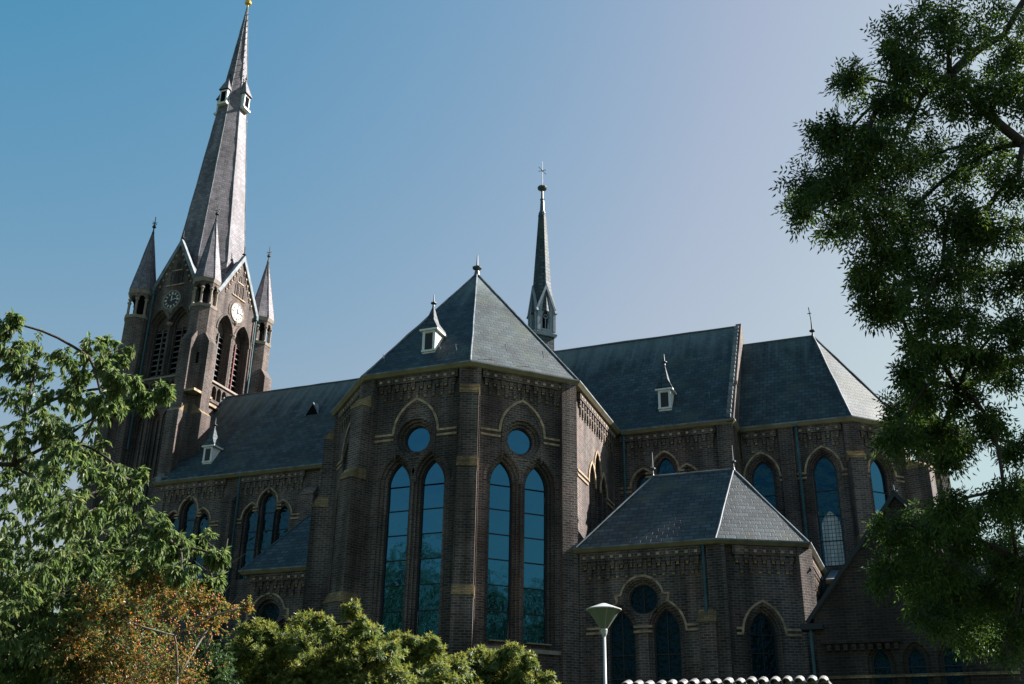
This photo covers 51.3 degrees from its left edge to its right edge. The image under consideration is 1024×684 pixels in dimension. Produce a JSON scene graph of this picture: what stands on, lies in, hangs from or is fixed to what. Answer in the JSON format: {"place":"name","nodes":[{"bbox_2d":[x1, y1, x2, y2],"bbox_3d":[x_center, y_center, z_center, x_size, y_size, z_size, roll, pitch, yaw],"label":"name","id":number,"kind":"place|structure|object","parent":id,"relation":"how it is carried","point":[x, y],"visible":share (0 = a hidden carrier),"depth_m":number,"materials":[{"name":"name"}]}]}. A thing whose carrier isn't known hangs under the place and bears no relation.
{"place":"outdoors","nodes":[
{"label":"outdoors","id":0,"kind":"place"},
{"bbox_2d":[49,0,953,683],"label":"church","id":1,"kind":"structure","parent":0,"point":[473,460],"depth_m":38.63,"materials":[{"name":"brown brick"}]},
{"bbox_2d":[171,518,178,531],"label":"window","id":2,"kind":"structure","parent":1,"relation":"in","point":[175,521],"depth_m":48.95,"materials":[{"name":"blue glass"}]},
{"bbox_2d":[178,501,195,572],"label":"window","id":3,"kind":"structure","parent":1,"relation":"in","point":[190,513],"depth_m":48.74,"materials":[{"name":"blue glass"}]},
{"bbox_2d":[195,352,198,362],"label":"slit window","id":4,"kind":"structure","parent":1,"relation":"in","point":[197,355],"depth_m":53.10,"materials":[{"name":"black"}]},
{"bbox_2d":[193,514,208,581],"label":"window","id":5,"kind":"structure","parent":1,"relation":"in","point":[203,522],"depth_m":48.25,"materials":[{"name":"blue glass"}]},
{"bbox_2d":[240,509,257,578],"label":"window","id":6,"kind":"structure","parent":1,"relation":"in","point":[252,519],"depth_m":47.15,"materials":[{"name":"blue glass"}]},
{"bbox_2d":[240,630,259,677],"bbox_3d":[-9.375,11.789,38.100,0.760,3.260,0.056,-8,-26,20],"label":"window","id":7,"kind":"structure","parent":1,"relation":"in","point":[255,630],"depth_m":38.61,"materials":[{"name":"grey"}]},
{"bbox_2d":[258,493,275,554],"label":"window","id":8,"kind":"structure","parent":1,"relation":"in","point":[270,502],"depth_m":47.15,"materials":[{"name":"blue glass"}]},
{"bbox_2d":[262,603,278,622],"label":"window","id":9,"kind":"structure","parent":1,"relation":"in","point":[271,611],"depth_m":38.75,"materials":[{"name":"blue"}]},
{"bbox_2d":[276,506,288,540],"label":"window","id":10,"kind":"structure","parent":1,"relation":"in","point":[283,517],"depth_m":46.85,"materials":[{"name":"blue glass"}]},
{"bbox_2d":[379,464,409,639],"bbox_3d":[-3.778,6.800,34.799,0.840,5.860,0.054,-8,-26,20],"label":"window","id":11,"kind":"structure","parent":1,"relation":"in","point":[391,613],"depth_m":34.81,"materials":[{"name":"blue glass"}]},
{"bbox_2d":[406,426,429,451],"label":"window","id":12,"kind":"structure","parent":1,"relation":"in","point":[418,438],"depth_m":36.08,"materials":[{"name":"blue glass"}]},
{"bbox_2d":[415,461,443,638],"bbox_3d":[-2.604,6.631,34.375,0.840,5.860,0.053,-8,-26,20],"label":"window","id":13,"kind":"structure","parent":1,"relation":"in","point":[430,543],"depth_m":34.34,"materials":[{"name":"blue glass"}]},
{"bbox_2d":[486,462,511,640],"bbox_3d":[-0.423,6.682,34.410,0.840,5.860,0.054,11,-26,-21],"label":"window","id":14,"kind":"structure","parent":1,"relation":"in","point":[500,500],"depth_m":34.35,"materials":[{"name":"blue glass"}]},
{"bbox_2d":[507,428,531,453],"bbox_3d":[0.234,3.383,36.097,0.940,0.940,0.051,11,-26,-21],"label":"window","id":15,"kind":"structure","parent":1,"relation":"in","point":[517,439],"depth_m":36.13,"materials":[{"name":"blue glass"}]},
{"bbox_2d":[523,467,545,643],"bbox_3d":[0.729,6.906,34.870,0.840,5.860,0.053,11,-26,-21],"label":"window","id":16,"kind":"structure","parent":1,"relation":"in","point":[534,607],"depth_m":34.81,"materials":[{"name":"blue glass"}]},
{"bbox_2d":[610,611,636,683],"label":"window","id":17,"kind":"structure","parent":1,"relation":"in","point":[622,635],"depth_m":33.50,"materials":[{"name":"blue glass"}]},
{"bbox_2d":[637,475,648,488],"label":"window","id":18,"kind":"structure","parent":1,"relation":"in","point":[643,479],"depth_m":41.55,"materials":[{"name":"blue glass"}]},
{"bbox_2d":[630,585,657,613],"bbox_3d":[4.198,8.190,33.863,0.940,0.940,0.052,-8,-26,20],"label":"window","id":19,"kind":"structure","parent":1,"relation":"in","point":[643,599],"depth_m":33.88,"materials":[{"name":"blue"}]},
{"bbox_2d":[657,458,674,474],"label":"window","id":20,"kind":"structure","parent":1,"relation":"in","point":[666,466],"depth_m":41.43,"materials":[{"name":"blue glass"}]},
{"bbox_2d":[654,609,682,682],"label":"window","id":21,"kind":"structure","parent":1,"relation":"in","point":[668,655],"depth_m":33.02,"materials":[{"name":"blue glass"}]},
{"bbox_2d":[752,462,776,509],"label":"window","id":22,"kind":"structure","parent":1,"relation":"in","point":[763,480],"depth_m":41.03,"materials":[{"name":"blue glass"}]},
{"bbox_2d":[750,612,778,683],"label":"window","id":23,"kind":"structure","parent":1,"relation":"in","point":[764,659],"depth_m":32.58,"materials":[{"name":"blue glass"}]},
{"bbox_2d":[813,456,845,566],"bbox_3d":[11.813,6.258,39.728,0.860,4.230,0.055,-8,-26,20],"label":"window","id":24,"kind":"structure","parent":1,"relation":"in","point":[833,552],"depth_m":39.68,"materials":[{"name":"blue glass"}]},
{"bbox_2d":[870,459,887,512],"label":"window","id":25,"kind":"structure","parent":1,"relation":"in","point":[878,477],"depth_m":40.26,"materials":[{"name":"blue glass"}]},
{"bbox_2d":[0,0,1023,635],"label":"sky","id":26,"kind":"structure","parent":0,"point":[393,145],"materials":[{"name":"blue"}]},
{"bbox_2d":[621,675,831,683],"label":"garden wall","id":27,"kind":"structure","parent":0,"point":[811,679],"depth_m":19.62,"materials":[{"name":"white tile"}]},
{"label":"ground","id":28,"kind":"structure","parent":0,"visible":0},
{"bbox_2d":[0,307,231,683],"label":"cherry tree","id":29,"kind":"object","parent":28,"relation":"on","point":[28,618],"visible":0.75,"depth_m":10.60,"materials":[{"name":"green plant"}]},
{"bbox_2d":[38,535,254,683],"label":"berry shrub","id":30,"kind":"object","parent":28,"relation":"on","point":[144,592],"visible":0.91,"depth_m":10.23,"materials":[{"name":"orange plant"}]},
{"bbox_2d":[172,630,242,683],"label":"green shrub","id":31,"kind":"object","parent":28,"relation":"on","point":[217,675],"visible":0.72,"depth_m":10.60,"materials":[{"name":"green plant"}]},
{"bbox_2d":[219,597,427,683],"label":"rhododendron bush","id":32,"kind":"object","parent":28,"relation":"on","point":[346,658],"visible":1,"depth_m":12.56,"materials":[{"name":"green plant"}]},
{"bbox_2d":[370,628,467,683],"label":"rhododendron bush","id":33,"kind":"object","parent":28,"relation":"on","point":[426,648],"visible":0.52,"depth_m":13.89,"materials":[{"name":"green plant"}]},
{"bbox_2d":[445,639,561,683],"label":"rhododendron bush","id":34,"kind":"object","parent":28,"relation":"on","point":[506,666],"visible":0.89,"depth_m":14.46,"materials":[{"name":"green plant"}]},
{"bbox_2d":[586,603,621,683],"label":"street lamp","id":35,"kind":"object","parent":28,"relation":"on","point":[603,615],"visible":1,"depth_m":19.23,"materials":[{"name":"grey metal"}]},
{"bbox_2d":[768,0,1023,680],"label":"ash tree","id":36,"kind":"object","parent":28,"relation":"on","point":[916,423],"visible":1,"depth_m":9.19,"materials":[{"name":"green plant"}]},
{"bbox_2d":[800,485,1023,683],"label":"sacristy","id":37,"kind":"structure","parent":28,"relation":"on","point":[860,638],"depth_m":29.20,"materials":[{"name":"brown brick"}]},
{"bbox_2d":[872,649,893,683],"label":"window","id":38,"kind":"structure","parent":37,"relation":"in","point":[881,661],"depth_m":29.03,"materials":[{"name":"blue glass"}]},
{"bbox_2d":[907,647,929,683],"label":"window","id":39,"kind":"structure","parent":37,"relation":"in","point":[916,659],"depth_m":28.72,"materials":[{"name":"blue glass"}]},
{"bbox_2d":[942,646,966,683],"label":"window","id":40,"kind":"structure","parent":37,"relation":"in","point":[950,665],"depth_m":28.40,"materials":[{"name":"blue glass"}]}
]}

